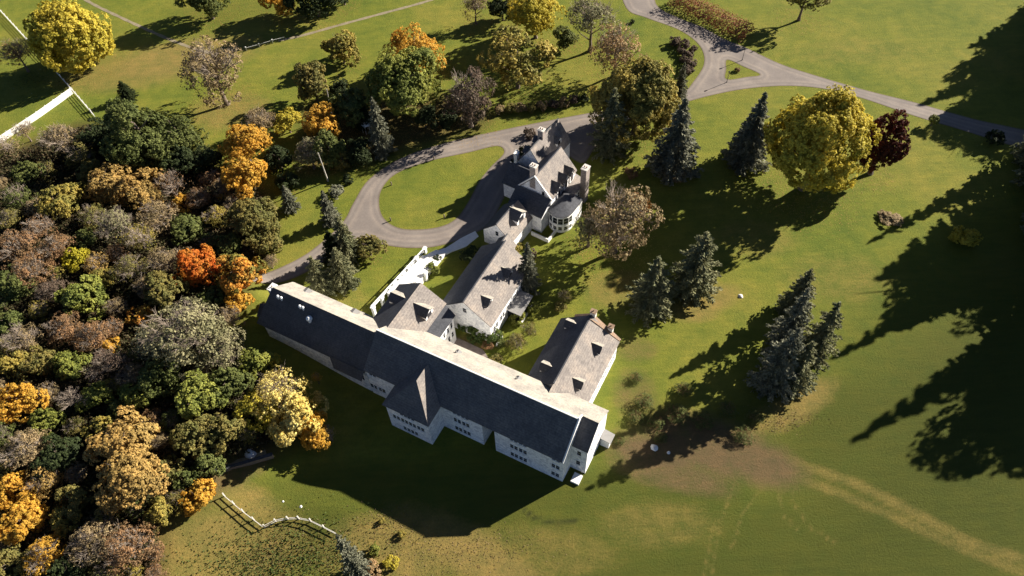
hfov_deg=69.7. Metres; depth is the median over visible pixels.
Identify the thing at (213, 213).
woodland tree
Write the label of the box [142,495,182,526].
woodland tree
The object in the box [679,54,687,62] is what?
shrub
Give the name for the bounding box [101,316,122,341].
woodland tree
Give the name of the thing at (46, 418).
woodland tree
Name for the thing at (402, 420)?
window
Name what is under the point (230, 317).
woodland tree
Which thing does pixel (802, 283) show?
spruce tree
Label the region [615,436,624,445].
shrub
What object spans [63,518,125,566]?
woodland tree
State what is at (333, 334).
wing
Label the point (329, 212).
spruce tree
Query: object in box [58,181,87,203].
woodland tree
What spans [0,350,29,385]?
woodland tree
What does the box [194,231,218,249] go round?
woodland tree
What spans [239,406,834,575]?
rough grass
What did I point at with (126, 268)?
woodland tree
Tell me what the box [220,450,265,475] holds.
path
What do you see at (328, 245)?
spruce tree
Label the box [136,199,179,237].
woodland tree
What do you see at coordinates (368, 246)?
broadleaf tree
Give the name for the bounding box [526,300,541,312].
shrub
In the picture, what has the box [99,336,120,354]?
woodland tree
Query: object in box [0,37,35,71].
woodland tree
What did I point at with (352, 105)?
broadleaf tree
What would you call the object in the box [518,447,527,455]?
window
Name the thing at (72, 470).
woodland tree
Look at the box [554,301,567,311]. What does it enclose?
shrub
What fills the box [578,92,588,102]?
shrub
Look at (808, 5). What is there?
broadleaf tree
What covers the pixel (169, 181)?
woodland tree
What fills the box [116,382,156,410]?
woodland tree
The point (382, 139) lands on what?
spruce tree
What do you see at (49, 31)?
broadleaf tree
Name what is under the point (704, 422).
shrub
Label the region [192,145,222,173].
woodland tree
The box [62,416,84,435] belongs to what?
woodland tree
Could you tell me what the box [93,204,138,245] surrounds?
woodland tree
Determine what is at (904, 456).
lawn
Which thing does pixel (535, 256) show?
shrub
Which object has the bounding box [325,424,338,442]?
woodland tree
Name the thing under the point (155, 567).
woodland tree
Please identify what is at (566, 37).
broadleaf tree
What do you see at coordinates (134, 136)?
broadleaf tree
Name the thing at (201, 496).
woodland tree
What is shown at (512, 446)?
window
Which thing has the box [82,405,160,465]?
woodland tree
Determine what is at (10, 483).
woodland tree
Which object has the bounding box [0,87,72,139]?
board fence
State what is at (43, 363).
woodland tree
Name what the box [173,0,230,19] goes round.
broadleaf tree
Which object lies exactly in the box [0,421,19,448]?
woodland tree
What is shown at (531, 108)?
shrub
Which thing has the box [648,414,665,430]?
shrub
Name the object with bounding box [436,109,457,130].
broadleaf tree
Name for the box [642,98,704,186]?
spruce tree
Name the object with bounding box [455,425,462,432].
window
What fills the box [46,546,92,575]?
woodland tree
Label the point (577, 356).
wing
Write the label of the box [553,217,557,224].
window
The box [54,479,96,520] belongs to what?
woodland tree
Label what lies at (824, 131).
broadleaf tree
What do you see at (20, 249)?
woodland tree
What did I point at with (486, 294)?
block
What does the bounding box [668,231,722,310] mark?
spruce tree
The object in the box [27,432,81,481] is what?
woodland tree
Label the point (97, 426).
woodland tree
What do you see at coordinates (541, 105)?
shrub
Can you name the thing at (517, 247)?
shrub
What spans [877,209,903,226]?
shrub
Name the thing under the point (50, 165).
woodland tree
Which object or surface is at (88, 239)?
woodland tree
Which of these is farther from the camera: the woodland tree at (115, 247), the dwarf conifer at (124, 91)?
the dwarf conifer at (124, 91)
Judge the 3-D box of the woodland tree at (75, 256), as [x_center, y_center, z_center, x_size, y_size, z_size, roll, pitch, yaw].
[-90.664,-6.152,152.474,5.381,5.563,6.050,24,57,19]
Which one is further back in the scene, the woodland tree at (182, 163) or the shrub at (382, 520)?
the woodland tree at (182, 163)
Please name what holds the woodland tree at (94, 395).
on the lawn at (904, 456)
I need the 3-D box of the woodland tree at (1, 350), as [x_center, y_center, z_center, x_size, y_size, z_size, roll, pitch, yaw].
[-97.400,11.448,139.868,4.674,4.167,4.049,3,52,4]
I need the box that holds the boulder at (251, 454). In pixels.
[244,448,256,458]
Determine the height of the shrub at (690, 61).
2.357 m
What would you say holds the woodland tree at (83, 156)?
on the lawn at (904, 456)
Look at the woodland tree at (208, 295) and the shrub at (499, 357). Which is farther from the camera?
the woodland tree at (208, 295)
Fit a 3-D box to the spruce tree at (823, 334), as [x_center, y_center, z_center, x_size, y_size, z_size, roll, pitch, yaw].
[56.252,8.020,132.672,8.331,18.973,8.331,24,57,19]
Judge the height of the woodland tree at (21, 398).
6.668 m
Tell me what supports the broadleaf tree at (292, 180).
on the lawn at (904, 456)
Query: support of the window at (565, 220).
in the stone mansion
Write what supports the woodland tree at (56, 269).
on the lawn at (904, 456)
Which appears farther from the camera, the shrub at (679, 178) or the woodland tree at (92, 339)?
the shrub at (679, 178)
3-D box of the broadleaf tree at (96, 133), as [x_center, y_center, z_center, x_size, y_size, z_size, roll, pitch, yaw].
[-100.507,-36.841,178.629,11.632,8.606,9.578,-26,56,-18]
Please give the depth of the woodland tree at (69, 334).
139.19 m
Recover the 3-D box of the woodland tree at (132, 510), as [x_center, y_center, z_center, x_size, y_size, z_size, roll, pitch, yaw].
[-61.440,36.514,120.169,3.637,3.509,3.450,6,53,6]
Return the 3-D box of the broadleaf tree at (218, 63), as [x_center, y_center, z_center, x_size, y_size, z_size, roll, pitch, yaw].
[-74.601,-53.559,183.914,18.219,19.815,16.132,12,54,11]
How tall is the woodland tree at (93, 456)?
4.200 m
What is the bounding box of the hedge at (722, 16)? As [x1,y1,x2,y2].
[667,0,754,41]
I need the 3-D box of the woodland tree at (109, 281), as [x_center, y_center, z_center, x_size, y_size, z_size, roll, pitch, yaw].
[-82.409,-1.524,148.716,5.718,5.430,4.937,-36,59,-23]
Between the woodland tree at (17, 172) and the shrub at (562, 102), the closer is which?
the woodland tree at (17, 172)
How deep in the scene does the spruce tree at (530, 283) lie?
145.77 m
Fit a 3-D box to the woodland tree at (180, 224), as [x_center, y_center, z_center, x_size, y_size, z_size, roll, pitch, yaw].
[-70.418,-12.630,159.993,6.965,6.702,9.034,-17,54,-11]
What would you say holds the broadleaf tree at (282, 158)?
on the lawn at (904, 456)
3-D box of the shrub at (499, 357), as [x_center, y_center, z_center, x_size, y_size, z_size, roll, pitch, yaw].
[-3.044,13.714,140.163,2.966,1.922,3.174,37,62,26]
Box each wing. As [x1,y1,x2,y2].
[257,282,378,390]
[528,308,620,402]
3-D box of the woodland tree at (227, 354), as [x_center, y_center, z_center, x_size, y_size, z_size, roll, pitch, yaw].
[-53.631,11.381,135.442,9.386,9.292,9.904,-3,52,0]
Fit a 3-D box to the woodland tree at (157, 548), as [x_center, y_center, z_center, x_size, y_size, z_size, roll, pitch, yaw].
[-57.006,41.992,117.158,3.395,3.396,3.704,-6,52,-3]
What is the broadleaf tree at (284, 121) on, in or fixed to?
on the lawn at (904, 456)
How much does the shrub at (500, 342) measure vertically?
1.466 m
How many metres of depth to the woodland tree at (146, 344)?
135.21 m
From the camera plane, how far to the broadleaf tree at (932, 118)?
177.09 m
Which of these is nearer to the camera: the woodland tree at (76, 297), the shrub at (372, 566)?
the shrub at (372, 566)
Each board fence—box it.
[0,10,93,114]
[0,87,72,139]
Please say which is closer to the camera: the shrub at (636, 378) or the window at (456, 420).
the window at (456, 420)
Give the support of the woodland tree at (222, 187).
on the lawn at (904, 456)
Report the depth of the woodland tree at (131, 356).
137.16 m
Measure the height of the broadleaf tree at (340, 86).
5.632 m
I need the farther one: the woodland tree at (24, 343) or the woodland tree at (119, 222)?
the woodland tree at (119, 222)
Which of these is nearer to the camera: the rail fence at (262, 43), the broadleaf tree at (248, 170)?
the broadleaf tree at (248, 170)
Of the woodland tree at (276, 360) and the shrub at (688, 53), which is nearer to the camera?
the woodland tree at (276, 360)
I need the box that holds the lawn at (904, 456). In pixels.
[0,0,1023,575]
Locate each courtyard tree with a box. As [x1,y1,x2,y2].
[457,324,466,332]
[467,326,486,343]
[486,328,502,343]
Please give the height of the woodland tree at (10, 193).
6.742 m
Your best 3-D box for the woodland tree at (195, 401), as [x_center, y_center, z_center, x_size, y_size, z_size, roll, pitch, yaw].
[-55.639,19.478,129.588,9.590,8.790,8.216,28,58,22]
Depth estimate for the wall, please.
127.15 m
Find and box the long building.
[364,326,614,484]
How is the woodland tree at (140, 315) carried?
on the lawn at (904, 456)
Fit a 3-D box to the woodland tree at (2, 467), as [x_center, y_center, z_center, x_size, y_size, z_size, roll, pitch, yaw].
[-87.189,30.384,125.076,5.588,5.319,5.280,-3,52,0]
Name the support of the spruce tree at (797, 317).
on the lawn at (904, 456)
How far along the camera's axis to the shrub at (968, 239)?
154.05 m
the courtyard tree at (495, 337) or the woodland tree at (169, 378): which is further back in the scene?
the courtyard tree at (495, 337)
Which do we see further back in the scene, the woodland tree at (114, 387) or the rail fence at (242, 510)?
the woodland tree at (114, 387)
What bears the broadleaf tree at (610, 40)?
on the lawn at (904, 456)
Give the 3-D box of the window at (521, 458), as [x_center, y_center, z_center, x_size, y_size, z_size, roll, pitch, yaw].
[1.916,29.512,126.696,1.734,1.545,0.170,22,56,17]
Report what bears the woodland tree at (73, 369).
on the lawn at (904, 456)
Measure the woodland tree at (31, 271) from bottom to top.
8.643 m
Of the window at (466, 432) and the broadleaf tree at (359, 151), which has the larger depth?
the broadleaf tree at (359, 151)
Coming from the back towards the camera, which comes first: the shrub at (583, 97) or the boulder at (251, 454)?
the shrub at (583, 97)
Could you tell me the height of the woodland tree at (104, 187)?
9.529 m
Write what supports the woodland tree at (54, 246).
on the lawn at (904, 456)
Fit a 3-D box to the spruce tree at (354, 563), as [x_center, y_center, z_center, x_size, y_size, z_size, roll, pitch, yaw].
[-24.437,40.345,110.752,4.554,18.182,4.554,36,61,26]
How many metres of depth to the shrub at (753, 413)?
131.49 m
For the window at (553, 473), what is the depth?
124.94 m
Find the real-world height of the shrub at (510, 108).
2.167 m
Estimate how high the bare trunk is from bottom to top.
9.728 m
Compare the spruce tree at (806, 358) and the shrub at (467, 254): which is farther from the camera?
the shrub at (467, 254)
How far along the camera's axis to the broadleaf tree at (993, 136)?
172.67 m
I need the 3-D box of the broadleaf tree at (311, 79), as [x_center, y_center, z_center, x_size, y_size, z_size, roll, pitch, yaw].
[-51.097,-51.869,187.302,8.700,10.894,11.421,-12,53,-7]
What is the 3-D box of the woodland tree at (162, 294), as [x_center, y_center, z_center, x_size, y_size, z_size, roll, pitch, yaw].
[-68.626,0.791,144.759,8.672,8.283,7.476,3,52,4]
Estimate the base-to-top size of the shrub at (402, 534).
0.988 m
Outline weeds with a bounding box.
[5,66,437,575]
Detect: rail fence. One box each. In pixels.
[222,492,263,527]
[245,37,283,50]
[262,516,335,533]
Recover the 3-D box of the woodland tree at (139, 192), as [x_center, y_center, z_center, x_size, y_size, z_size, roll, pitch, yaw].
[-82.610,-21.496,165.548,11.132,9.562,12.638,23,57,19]
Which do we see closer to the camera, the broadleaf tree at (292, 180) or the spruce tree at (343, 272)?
the spruce tree at (343, 272)
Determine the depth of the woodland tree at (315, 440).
127.84 m
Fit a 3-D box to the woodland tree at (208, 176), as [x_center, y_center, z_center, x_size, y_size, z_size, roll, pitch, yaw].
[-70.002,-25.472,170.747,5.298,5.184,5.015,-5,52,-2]
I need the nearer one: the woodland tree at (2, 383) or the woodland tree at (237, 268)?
the woodland tree at (2, 383)
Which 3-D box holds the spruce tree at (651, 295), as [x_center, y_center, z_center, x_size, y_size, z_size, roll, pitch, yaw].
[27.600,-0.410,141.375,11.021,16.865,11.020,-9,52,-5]
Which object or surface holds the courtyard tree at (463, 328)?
on the lawn at (904, 456)
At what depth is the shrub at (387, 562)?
117.16 m
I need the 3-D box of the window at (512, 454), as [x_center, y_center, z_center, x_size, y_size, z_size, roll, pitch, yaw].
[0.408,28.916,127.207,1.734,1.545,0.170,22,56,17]
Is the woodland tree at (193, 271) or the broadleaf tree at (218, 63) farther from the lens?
the broadleaf tree at (218, 63)
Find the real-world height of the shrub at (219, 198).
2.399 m
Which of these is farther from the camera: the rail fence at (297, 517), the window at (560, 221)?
the window at (560, 221)
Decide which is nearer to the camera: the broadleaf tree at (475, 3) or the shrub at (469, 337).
the shrub at (469, 337)
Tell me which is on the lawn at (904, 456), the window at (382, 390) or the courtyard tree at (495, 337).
the courtyard tree at (495, 337)
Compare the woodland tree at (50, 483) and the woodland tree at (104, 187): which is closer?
the woodland tree at (50, 483)
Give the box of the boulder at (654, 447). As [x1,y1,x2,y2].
[650,444,657,450]
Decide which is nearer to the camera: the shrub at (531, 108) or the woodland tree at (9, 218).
the woodland tree at (9, 218)
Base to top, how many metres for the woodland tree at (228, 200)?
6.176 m
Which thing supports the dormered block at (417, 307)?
on the lawn at (904, 456)
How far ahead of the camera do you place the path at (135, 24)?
214.57 m
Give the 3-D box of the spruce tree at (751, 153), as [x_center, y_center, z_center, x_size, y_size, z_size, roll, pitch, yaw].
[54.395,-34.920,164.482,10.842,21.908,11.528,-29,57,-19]
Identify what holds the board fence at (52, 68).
on the lawn at (904, 456)
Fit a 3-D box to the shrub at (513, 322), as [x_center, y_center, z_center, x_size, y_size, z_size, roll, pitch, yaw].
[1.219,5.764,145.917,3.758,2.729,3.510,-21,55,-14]
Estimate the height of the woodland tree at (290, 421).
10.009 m
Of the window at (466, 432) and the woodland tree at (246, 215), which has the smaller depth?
the window at (466, 432)
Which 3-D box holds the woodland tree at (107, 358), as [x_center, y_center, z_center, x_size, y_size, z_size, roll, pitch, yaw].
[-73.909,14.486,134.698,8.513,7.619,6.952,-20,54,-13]
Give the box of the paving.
[454,338,488,358]
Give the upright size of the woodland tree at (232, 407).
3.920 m
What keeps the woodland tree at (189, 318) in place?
on the lawn at (904, 456)
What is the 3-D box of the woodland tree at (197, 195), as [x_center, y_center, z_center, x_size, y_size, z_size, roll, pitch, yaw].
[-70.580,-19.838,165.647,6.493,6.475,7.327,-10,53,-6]
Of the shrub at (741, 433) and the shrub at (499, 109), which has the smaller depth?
the shrub at (741, 433)
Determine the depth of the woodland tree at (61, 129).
174.46 m
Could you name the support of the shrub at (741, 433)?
on the lawn at (904, 456)
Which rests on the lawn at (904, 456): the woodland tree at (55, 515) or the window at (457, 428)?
the woodland tree at (55, 515)
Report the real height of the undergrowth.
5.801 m
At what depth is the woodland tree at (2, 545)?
117.28 m
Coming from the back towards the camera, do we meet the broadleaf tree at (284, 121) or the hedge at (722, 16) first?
the hedge at (722, 16)
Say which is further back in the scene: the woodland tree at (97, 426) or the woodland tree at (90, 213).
the woodland tree at (90, 213)
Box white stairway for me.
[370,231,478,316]
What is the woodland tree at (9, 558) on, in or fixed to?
on the lawn at (904, 456)
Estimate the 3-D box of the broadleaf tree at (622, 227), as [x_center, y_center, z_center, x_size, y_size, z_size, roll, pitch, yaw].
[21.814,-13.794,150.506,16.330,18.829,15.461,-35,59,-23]
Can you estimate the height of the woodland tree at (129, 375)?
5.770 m
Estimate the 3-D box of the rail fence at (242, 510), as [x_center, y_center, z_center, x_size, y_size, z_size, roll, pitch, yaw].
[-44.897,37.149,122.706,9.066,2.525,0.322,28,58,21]
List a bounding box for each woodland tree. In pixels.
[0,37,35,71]
[0,134,23,156]
[0,175,11,191]
[0,182,38,208]
[0,207,26,229]
[0,228,41,269]
[0,264,38,307]
[0,297,10,316]
[0,310,24,333]
[0,338,9,353]
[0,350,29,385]
[0,377,9,391]
[0,382,49,423]
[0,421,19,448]
[0,427,51,469]
[0,451,17,477]
[0,470,37,511]
[0,491,50,544]
[0,522,13,550]
[0,543,31,575]
[1,322,44,355]
[7,251,60,290]
[8,160,46,185]
[11,118,36,141]
[15,343,56,379]
[19,212,58,237]
[20,532,70,575]
[22,466,63,503]
[24,197,40,216]
[27,299,52,322]
[27,408,66,437]
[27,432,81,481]
[32,160,59,182]
[33,183,83,219]
[33,275,69,303]
[35,122,82,157]
[36,233,77,262]
[37,381,65,404]
[43,261,66,278]
[43,310,82,348]
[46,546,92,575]
[49,503,82,540]
[51,350,92,380]
[51,386,87,409]
[52,274,109,322]
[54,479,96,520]
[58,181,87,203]
[60,247,89,273]
[62,139,96,169]
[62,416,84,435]
[63,460,87,487]
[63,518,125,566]
[68,227,96,250]
[71,320,116,352]
[75,159,102,182]
[75,203,104,228]
[75,380,113,412]
[79,443,101,464]
[80,162,134,212]
[80,415,113,444]
[82,251,109,272]
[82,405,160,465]
[83,344,130,385]
[87,268,114,288]
[87,557,128,575]
[88,507,125,529]
[92,437,170,515]
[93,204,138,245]
[95,519,164,575]
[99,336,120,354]
[99,377,122,399]
[101,242,132,265]
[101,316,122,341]
[102,297,130,319]
[105,399,129,420]
[108,254,150,284]
[109,167,164,211]
[114,361,149,385]
[115,222,156,251]
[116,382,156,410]
[123,563,145,575]
[125,304,157,325]
[125,348,144,366]
[125,500,144,523]
[129,157,147,178]
[130,320,182,365]
[132,276,154,298]
[135,296,236,380]
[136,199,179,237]
[136,357,181,398]
[138,407,163,428]
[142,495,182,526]
[142,541,164,563]
[143,270,189,308]
[143,563,169,575]
[145,246,179,274]
[149,430,168,454]
[150,169,191,201]
[157,144,203,180]
[157,454,184,484]
[158,408,184,434]
[165,488,189,507]
[168,413,212,460]
[169,193,194,216]
[170,212,205,245]
[171,243,221,287]
[172,466,199,492]
[174,368,227,419]
[178,477,216,516]
[185,185,214,214]
[190,450,225,478]
[191,363,211,379]
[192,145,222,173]
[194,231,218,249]
[196,285,226,309]
[196,322,246,370]
[199,168,219,186]
[199,204,227,227]
[202,412,245,455]
[206,367,255,407]
[209,177,234,201]
[210,232,242,257]
[212,253,268,295]
[218,304,245,330]
[221,194,243,219]
[222,196,280,245]
[224,291,255,313]
[228,394,243,415]
[232,385,279,432]
[237,347,274,382]
[237,425,259,444]
[249,226,283,254]
[250,363,312,418]
[258,353,281,378]
[263,253,279,271]
[264,388,329,447]
[297,410,330,451]
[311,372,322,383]
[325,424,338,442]
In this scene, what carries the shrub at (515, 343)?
on the lawn at (904, 456)
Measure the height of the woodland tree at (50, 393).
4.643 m
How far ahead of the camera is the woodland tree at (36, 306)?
144.21 m
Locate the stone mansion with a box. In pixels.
[482,118,590,244]
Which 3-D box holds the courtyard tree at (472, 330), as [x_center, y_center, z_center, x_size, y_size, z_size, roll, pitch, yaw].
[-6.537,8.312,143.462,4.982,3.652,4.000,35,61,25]
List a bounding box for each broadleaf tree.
[21,0,115,74]
[73,117,114,151]
[97,97,184,173]
[154,115,209,157]
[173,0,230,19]
[176,35,243,108]
[217,121,272,163]
[220,156,267,200]
[243,104,278,134]
[258,0,295,16]
[262,145,292,174]
[272,106,303,133]
[274,171,298,189]
[282,0,343,19]
[291,59,328,104]
[292,136,328,168]
[301,101,341,136]
[312,128,345,171]
[320,29,360,67]
[327,86,368,128]
[328,78,347,97]
[333,149,353,170]
[345,137,371,166]
[352,107,370,132]
[354,233,387,260]
[364,45,444,116]
[381,22,446,71]
[414,105,438,128]
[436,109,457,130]
[442,65,497,127]
[459,0,488,24]
[476,24,556,92]
[487,0,513,20]
[506,0,567,38]
[552,25,579,50]
[564,0,622,52]
[571,211,603,248]
[578,178,664,260]
[586,55,681,143]
[588,22,647,73]
[627,192,651,212]
[762,83,882,193]
[786,0,830,20]
[849,109,910,175]
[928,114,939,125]
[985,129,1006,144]
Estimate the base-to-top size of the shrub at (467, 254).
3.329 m
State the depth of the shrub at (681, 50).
198.35 m
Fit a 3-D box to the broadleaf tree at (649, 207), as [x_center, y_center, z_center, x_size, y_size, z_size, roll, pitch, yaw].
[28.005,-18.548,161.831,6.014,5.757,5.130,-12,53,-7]
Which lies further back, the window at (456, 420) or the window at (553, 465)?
the window at (456, 420)
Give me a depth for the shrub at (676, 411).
131.84 m
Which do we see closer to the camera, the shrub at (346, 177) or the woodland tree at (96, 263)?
the woodland tree at (96, 263)
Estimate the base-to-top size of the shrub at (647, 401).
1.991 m
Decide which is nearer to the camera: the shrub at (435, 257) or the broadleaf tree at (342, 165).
the shrub at (435, 257)
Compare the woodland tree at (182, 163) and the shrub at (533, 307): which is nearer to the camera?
the shrub at (533, 307)
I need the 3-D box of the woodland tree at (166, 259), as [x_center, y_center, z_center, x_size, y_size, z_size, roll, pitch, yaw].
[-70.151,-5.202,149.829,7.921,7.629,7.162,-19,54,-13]
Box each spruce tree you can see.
[280,185,300,214]
[305,256,338,296]
[318,190,341,228]
[320,230,338,266]
[327,247,361,296]
[331,216,359,266]
[335,533,371,575]
[368,97,398,161]
[518,242,542,295]
[587,87,630,164]
[625,255,678,327]
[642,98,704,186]
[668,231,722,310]
[674,62,688,101]
[720,92,771,176]
[721,114,750,161]
[743,327,806,406]
[761,287,813,354]
[773,268,816,319]
[776,340,818,402]
[796,301,843,374]
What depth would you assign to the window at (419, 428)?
127.72 m
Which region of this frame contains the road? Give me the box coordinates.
[253,0,1023,282]
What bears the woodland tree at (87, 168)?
on the lawn at (904, 456)
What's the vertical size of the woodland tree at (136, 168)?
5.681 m
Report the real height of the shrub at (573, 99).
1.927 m
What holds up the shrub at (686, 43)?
on the lawn at (904, 456)
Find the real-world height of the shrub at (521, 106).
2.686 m
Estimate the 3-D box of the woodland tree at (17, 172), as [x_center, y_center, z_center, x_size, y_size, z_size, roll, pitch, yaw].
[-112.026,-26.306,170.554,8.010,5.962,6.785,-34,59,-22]
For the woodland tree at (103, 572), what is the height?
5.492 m
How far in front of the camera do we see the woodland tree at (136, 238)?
152.28 m
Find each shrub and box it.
[216,191,227,200]
[328,184,344,199]
[342,174,353,184]
[364,558,381,575]
[369,543,379,556]
[379,517,385,524]
[382,554,399,569]
[398,529,406,539]
[424,261,440,275]
[433,254,441,260]
[458,244,479,261]
[466,334,475,344]
[481,340,493,349]
[490,353,503,362]
[494,104,505,114]
[496,338,506,347]
[504,103,517,113]
[505,333,528,354]
[508,312,525,326]
[514,102,527,111]
[515,242,522,252]
[518,145,529,155]
[520,321,536,337]
[523,127,535,139]
[526,103,536,113]
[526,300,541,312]
[531,248,536,259]
[535,100,547,111]
[547,99,559,108]
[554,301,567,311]
[558,96,569,107]
[558,290,571,303]
[569,95,579,103]
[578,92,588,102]
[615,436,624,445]
[624,167,637,179]
[628,409,645,424]
[630,372,643,384]
[633,391,653,411]
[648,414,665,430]
[653,431,667,443]
[662,403,688,424]
[669,36,681,45]
[672,173,690,182]
[672,381,692,397]
[677,46,685,54]
[678,38,690,49]
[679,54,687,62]
[683,50,693,58]
[685,57,697,66]
[685,64,694,74]
[689,45,697,51]
[691,410,713,430]
[731,425,755,445]
[744,408,764,424]
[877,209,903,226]
[947,225,983,246]
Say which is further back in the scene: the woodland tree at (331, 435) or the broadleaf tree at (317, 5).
the broadleaf tree at (317, 5)
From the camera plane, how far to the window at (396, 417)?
129.16 m
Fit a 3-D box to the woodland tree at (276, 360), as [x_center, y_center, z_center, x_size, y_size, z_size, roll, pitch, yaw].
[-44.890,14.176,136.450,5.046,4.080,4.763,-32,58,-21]
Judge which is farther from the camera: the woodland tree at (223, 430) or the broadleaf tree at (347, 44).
the broadleaf tree at (347, 44)
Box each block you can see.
[373,283,455,342]
[443,234,532,345]
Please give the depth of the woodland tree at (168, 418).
128.40 m
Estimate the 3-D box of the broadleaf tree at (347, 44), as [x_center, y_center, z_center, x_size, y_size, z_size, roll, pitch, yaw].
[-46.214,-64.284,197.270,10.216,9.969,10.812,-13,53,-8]
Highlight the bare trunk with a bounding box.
[318,153,328,181]
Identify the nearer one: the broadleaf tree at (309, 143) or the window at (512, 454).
the window at (512, 454)
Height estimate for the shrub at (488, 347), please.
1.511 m
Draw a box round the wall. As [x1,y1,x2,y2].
[214,452,273,470]
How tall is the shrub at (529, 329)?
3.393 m
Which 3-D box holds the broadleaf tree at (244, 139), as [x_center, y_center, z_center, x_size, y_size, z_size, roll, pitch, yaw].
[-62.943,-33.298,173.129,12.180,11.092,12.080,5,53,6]
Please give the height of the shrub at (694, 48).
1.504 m
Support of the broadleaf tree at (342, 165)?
on the lawn at (904, 456)
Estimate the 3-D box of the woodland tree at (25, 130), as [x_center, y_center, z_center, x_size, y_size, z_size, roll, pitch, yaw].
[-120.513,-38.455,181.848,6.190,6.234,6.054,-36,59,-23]
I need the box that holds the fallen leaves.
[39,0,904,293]
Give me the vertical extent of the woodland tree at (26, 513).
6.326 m
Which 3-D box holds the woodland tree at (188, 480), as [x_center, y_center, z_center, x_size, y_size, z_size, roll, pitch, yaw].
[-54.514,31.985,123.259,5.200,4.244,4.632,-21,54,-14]
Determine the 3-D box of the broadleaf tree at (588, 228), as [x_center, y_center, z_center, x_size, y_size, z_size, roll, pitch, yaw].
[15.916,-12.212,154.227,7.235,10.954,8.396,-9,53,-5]
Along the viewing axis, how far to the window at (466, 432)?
130.11 m
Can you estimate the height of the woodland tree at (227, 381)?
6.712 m
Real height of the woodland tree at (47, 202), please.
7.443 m
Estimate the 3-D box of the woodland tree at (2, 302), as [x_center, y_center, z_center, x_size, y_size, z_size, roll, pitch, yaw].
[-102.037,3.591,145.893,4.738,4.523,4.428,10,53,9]
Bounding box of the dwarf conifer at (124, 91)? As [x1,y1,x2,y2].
[116,81,139,103]
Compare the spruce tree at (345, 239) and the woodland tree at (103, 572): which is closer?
the woodland tree at (103, 572)
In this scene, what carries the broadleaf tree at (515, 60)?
on the lawn at (904, 456)
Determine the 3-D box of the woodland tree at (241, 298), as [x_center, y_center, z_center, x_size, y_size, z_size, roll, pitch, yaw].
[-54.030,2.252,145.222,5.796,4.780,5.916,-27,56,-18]
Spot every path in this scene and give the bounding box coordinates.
[84,0,208,53]
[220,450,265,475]
[278,0,432,41]
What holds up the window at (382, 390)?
in the long building
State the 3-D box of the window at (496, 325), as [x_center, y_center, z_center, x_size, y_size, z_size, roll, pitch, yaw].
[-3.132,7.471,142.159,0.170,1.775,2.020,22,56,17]
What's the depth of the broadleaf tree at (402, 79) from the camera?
177.06 m
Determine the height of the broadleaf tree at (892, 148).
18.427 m
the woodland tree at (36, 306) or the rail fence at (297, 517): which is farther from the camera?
the woodland tree at (36, 306)
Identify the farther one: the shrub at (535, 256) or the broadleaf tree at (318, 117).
the broadleaf tree at (318, 117)
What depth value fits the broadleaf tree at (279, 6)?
211.38 m
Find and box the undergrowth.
[0,124,281,575]
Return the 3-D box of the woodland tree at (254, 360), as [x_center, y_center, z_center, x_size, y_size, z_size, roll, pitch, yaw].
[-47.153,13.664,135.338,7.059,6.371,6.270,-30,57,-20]
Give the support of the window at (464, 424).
in the long building
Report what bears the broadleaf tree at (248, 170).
on the lawn at (904, 456)
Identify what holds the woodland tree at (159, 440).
on the lawn at (904, 456)
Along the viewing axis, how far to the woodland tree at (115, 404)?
130.36 m
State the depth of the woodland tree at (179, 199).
164.65 m
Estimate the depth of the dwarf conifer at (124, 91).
191.41 m
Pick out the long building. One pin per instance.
(428, 386)
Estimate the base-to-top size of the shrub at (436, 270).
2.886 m
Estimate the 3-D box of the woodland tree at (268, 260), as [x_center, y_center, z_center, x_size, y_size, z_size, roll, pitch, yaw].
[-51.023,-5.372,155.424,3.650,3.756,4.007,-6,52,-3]
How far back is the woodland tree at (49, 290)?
145.62 m
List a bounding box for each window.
[370,383,378,390]
[378,386,386,394]
[392,413,400,420]
[400,417,408,424]
[403,425,410,432]
[408,421,416,428]
[410,429,419,436]
[416,425,425,432]
[453,417,461,424]
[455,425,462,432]
[461,421,470,428]
[463,429,471,436]
[493,321,498,331]
[500,310,504,322]
[509,443,517,450]
[510,451,518,459]
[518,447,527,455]
[519,455,527,463]
[550,470,559,478]
[551,463,559,470]
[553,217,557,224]
[558,219,562,225]
[563,217,568,225]
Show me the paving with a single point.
(468, 346)
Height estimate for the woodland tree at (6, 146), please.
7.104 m
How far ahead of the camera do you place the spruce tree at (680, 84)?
182.47 m
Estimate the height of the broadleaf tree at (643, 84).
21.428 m
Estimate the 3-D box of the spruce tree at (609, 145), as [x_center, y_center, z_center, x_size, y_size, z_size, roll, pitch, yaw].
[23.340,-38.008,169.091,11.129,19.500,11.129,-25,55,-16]
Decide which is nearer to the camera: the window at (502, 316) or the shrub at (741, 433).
the shrub at (741, 433)
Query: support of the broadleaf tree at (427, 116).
on the lawn at (904, 456)
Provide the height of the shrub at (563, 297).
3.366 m
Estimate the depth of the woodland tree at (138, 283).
145.75 m
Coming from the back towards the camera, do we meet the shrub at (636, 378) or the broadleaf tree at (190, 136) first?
the broadleaf tree at (190, 136)
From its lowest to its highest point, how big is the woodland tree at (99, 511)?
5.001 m
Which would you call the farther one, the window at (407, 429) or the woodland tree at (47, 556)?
the window at (407, 429)
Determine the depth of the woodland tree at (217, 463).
123.47 m

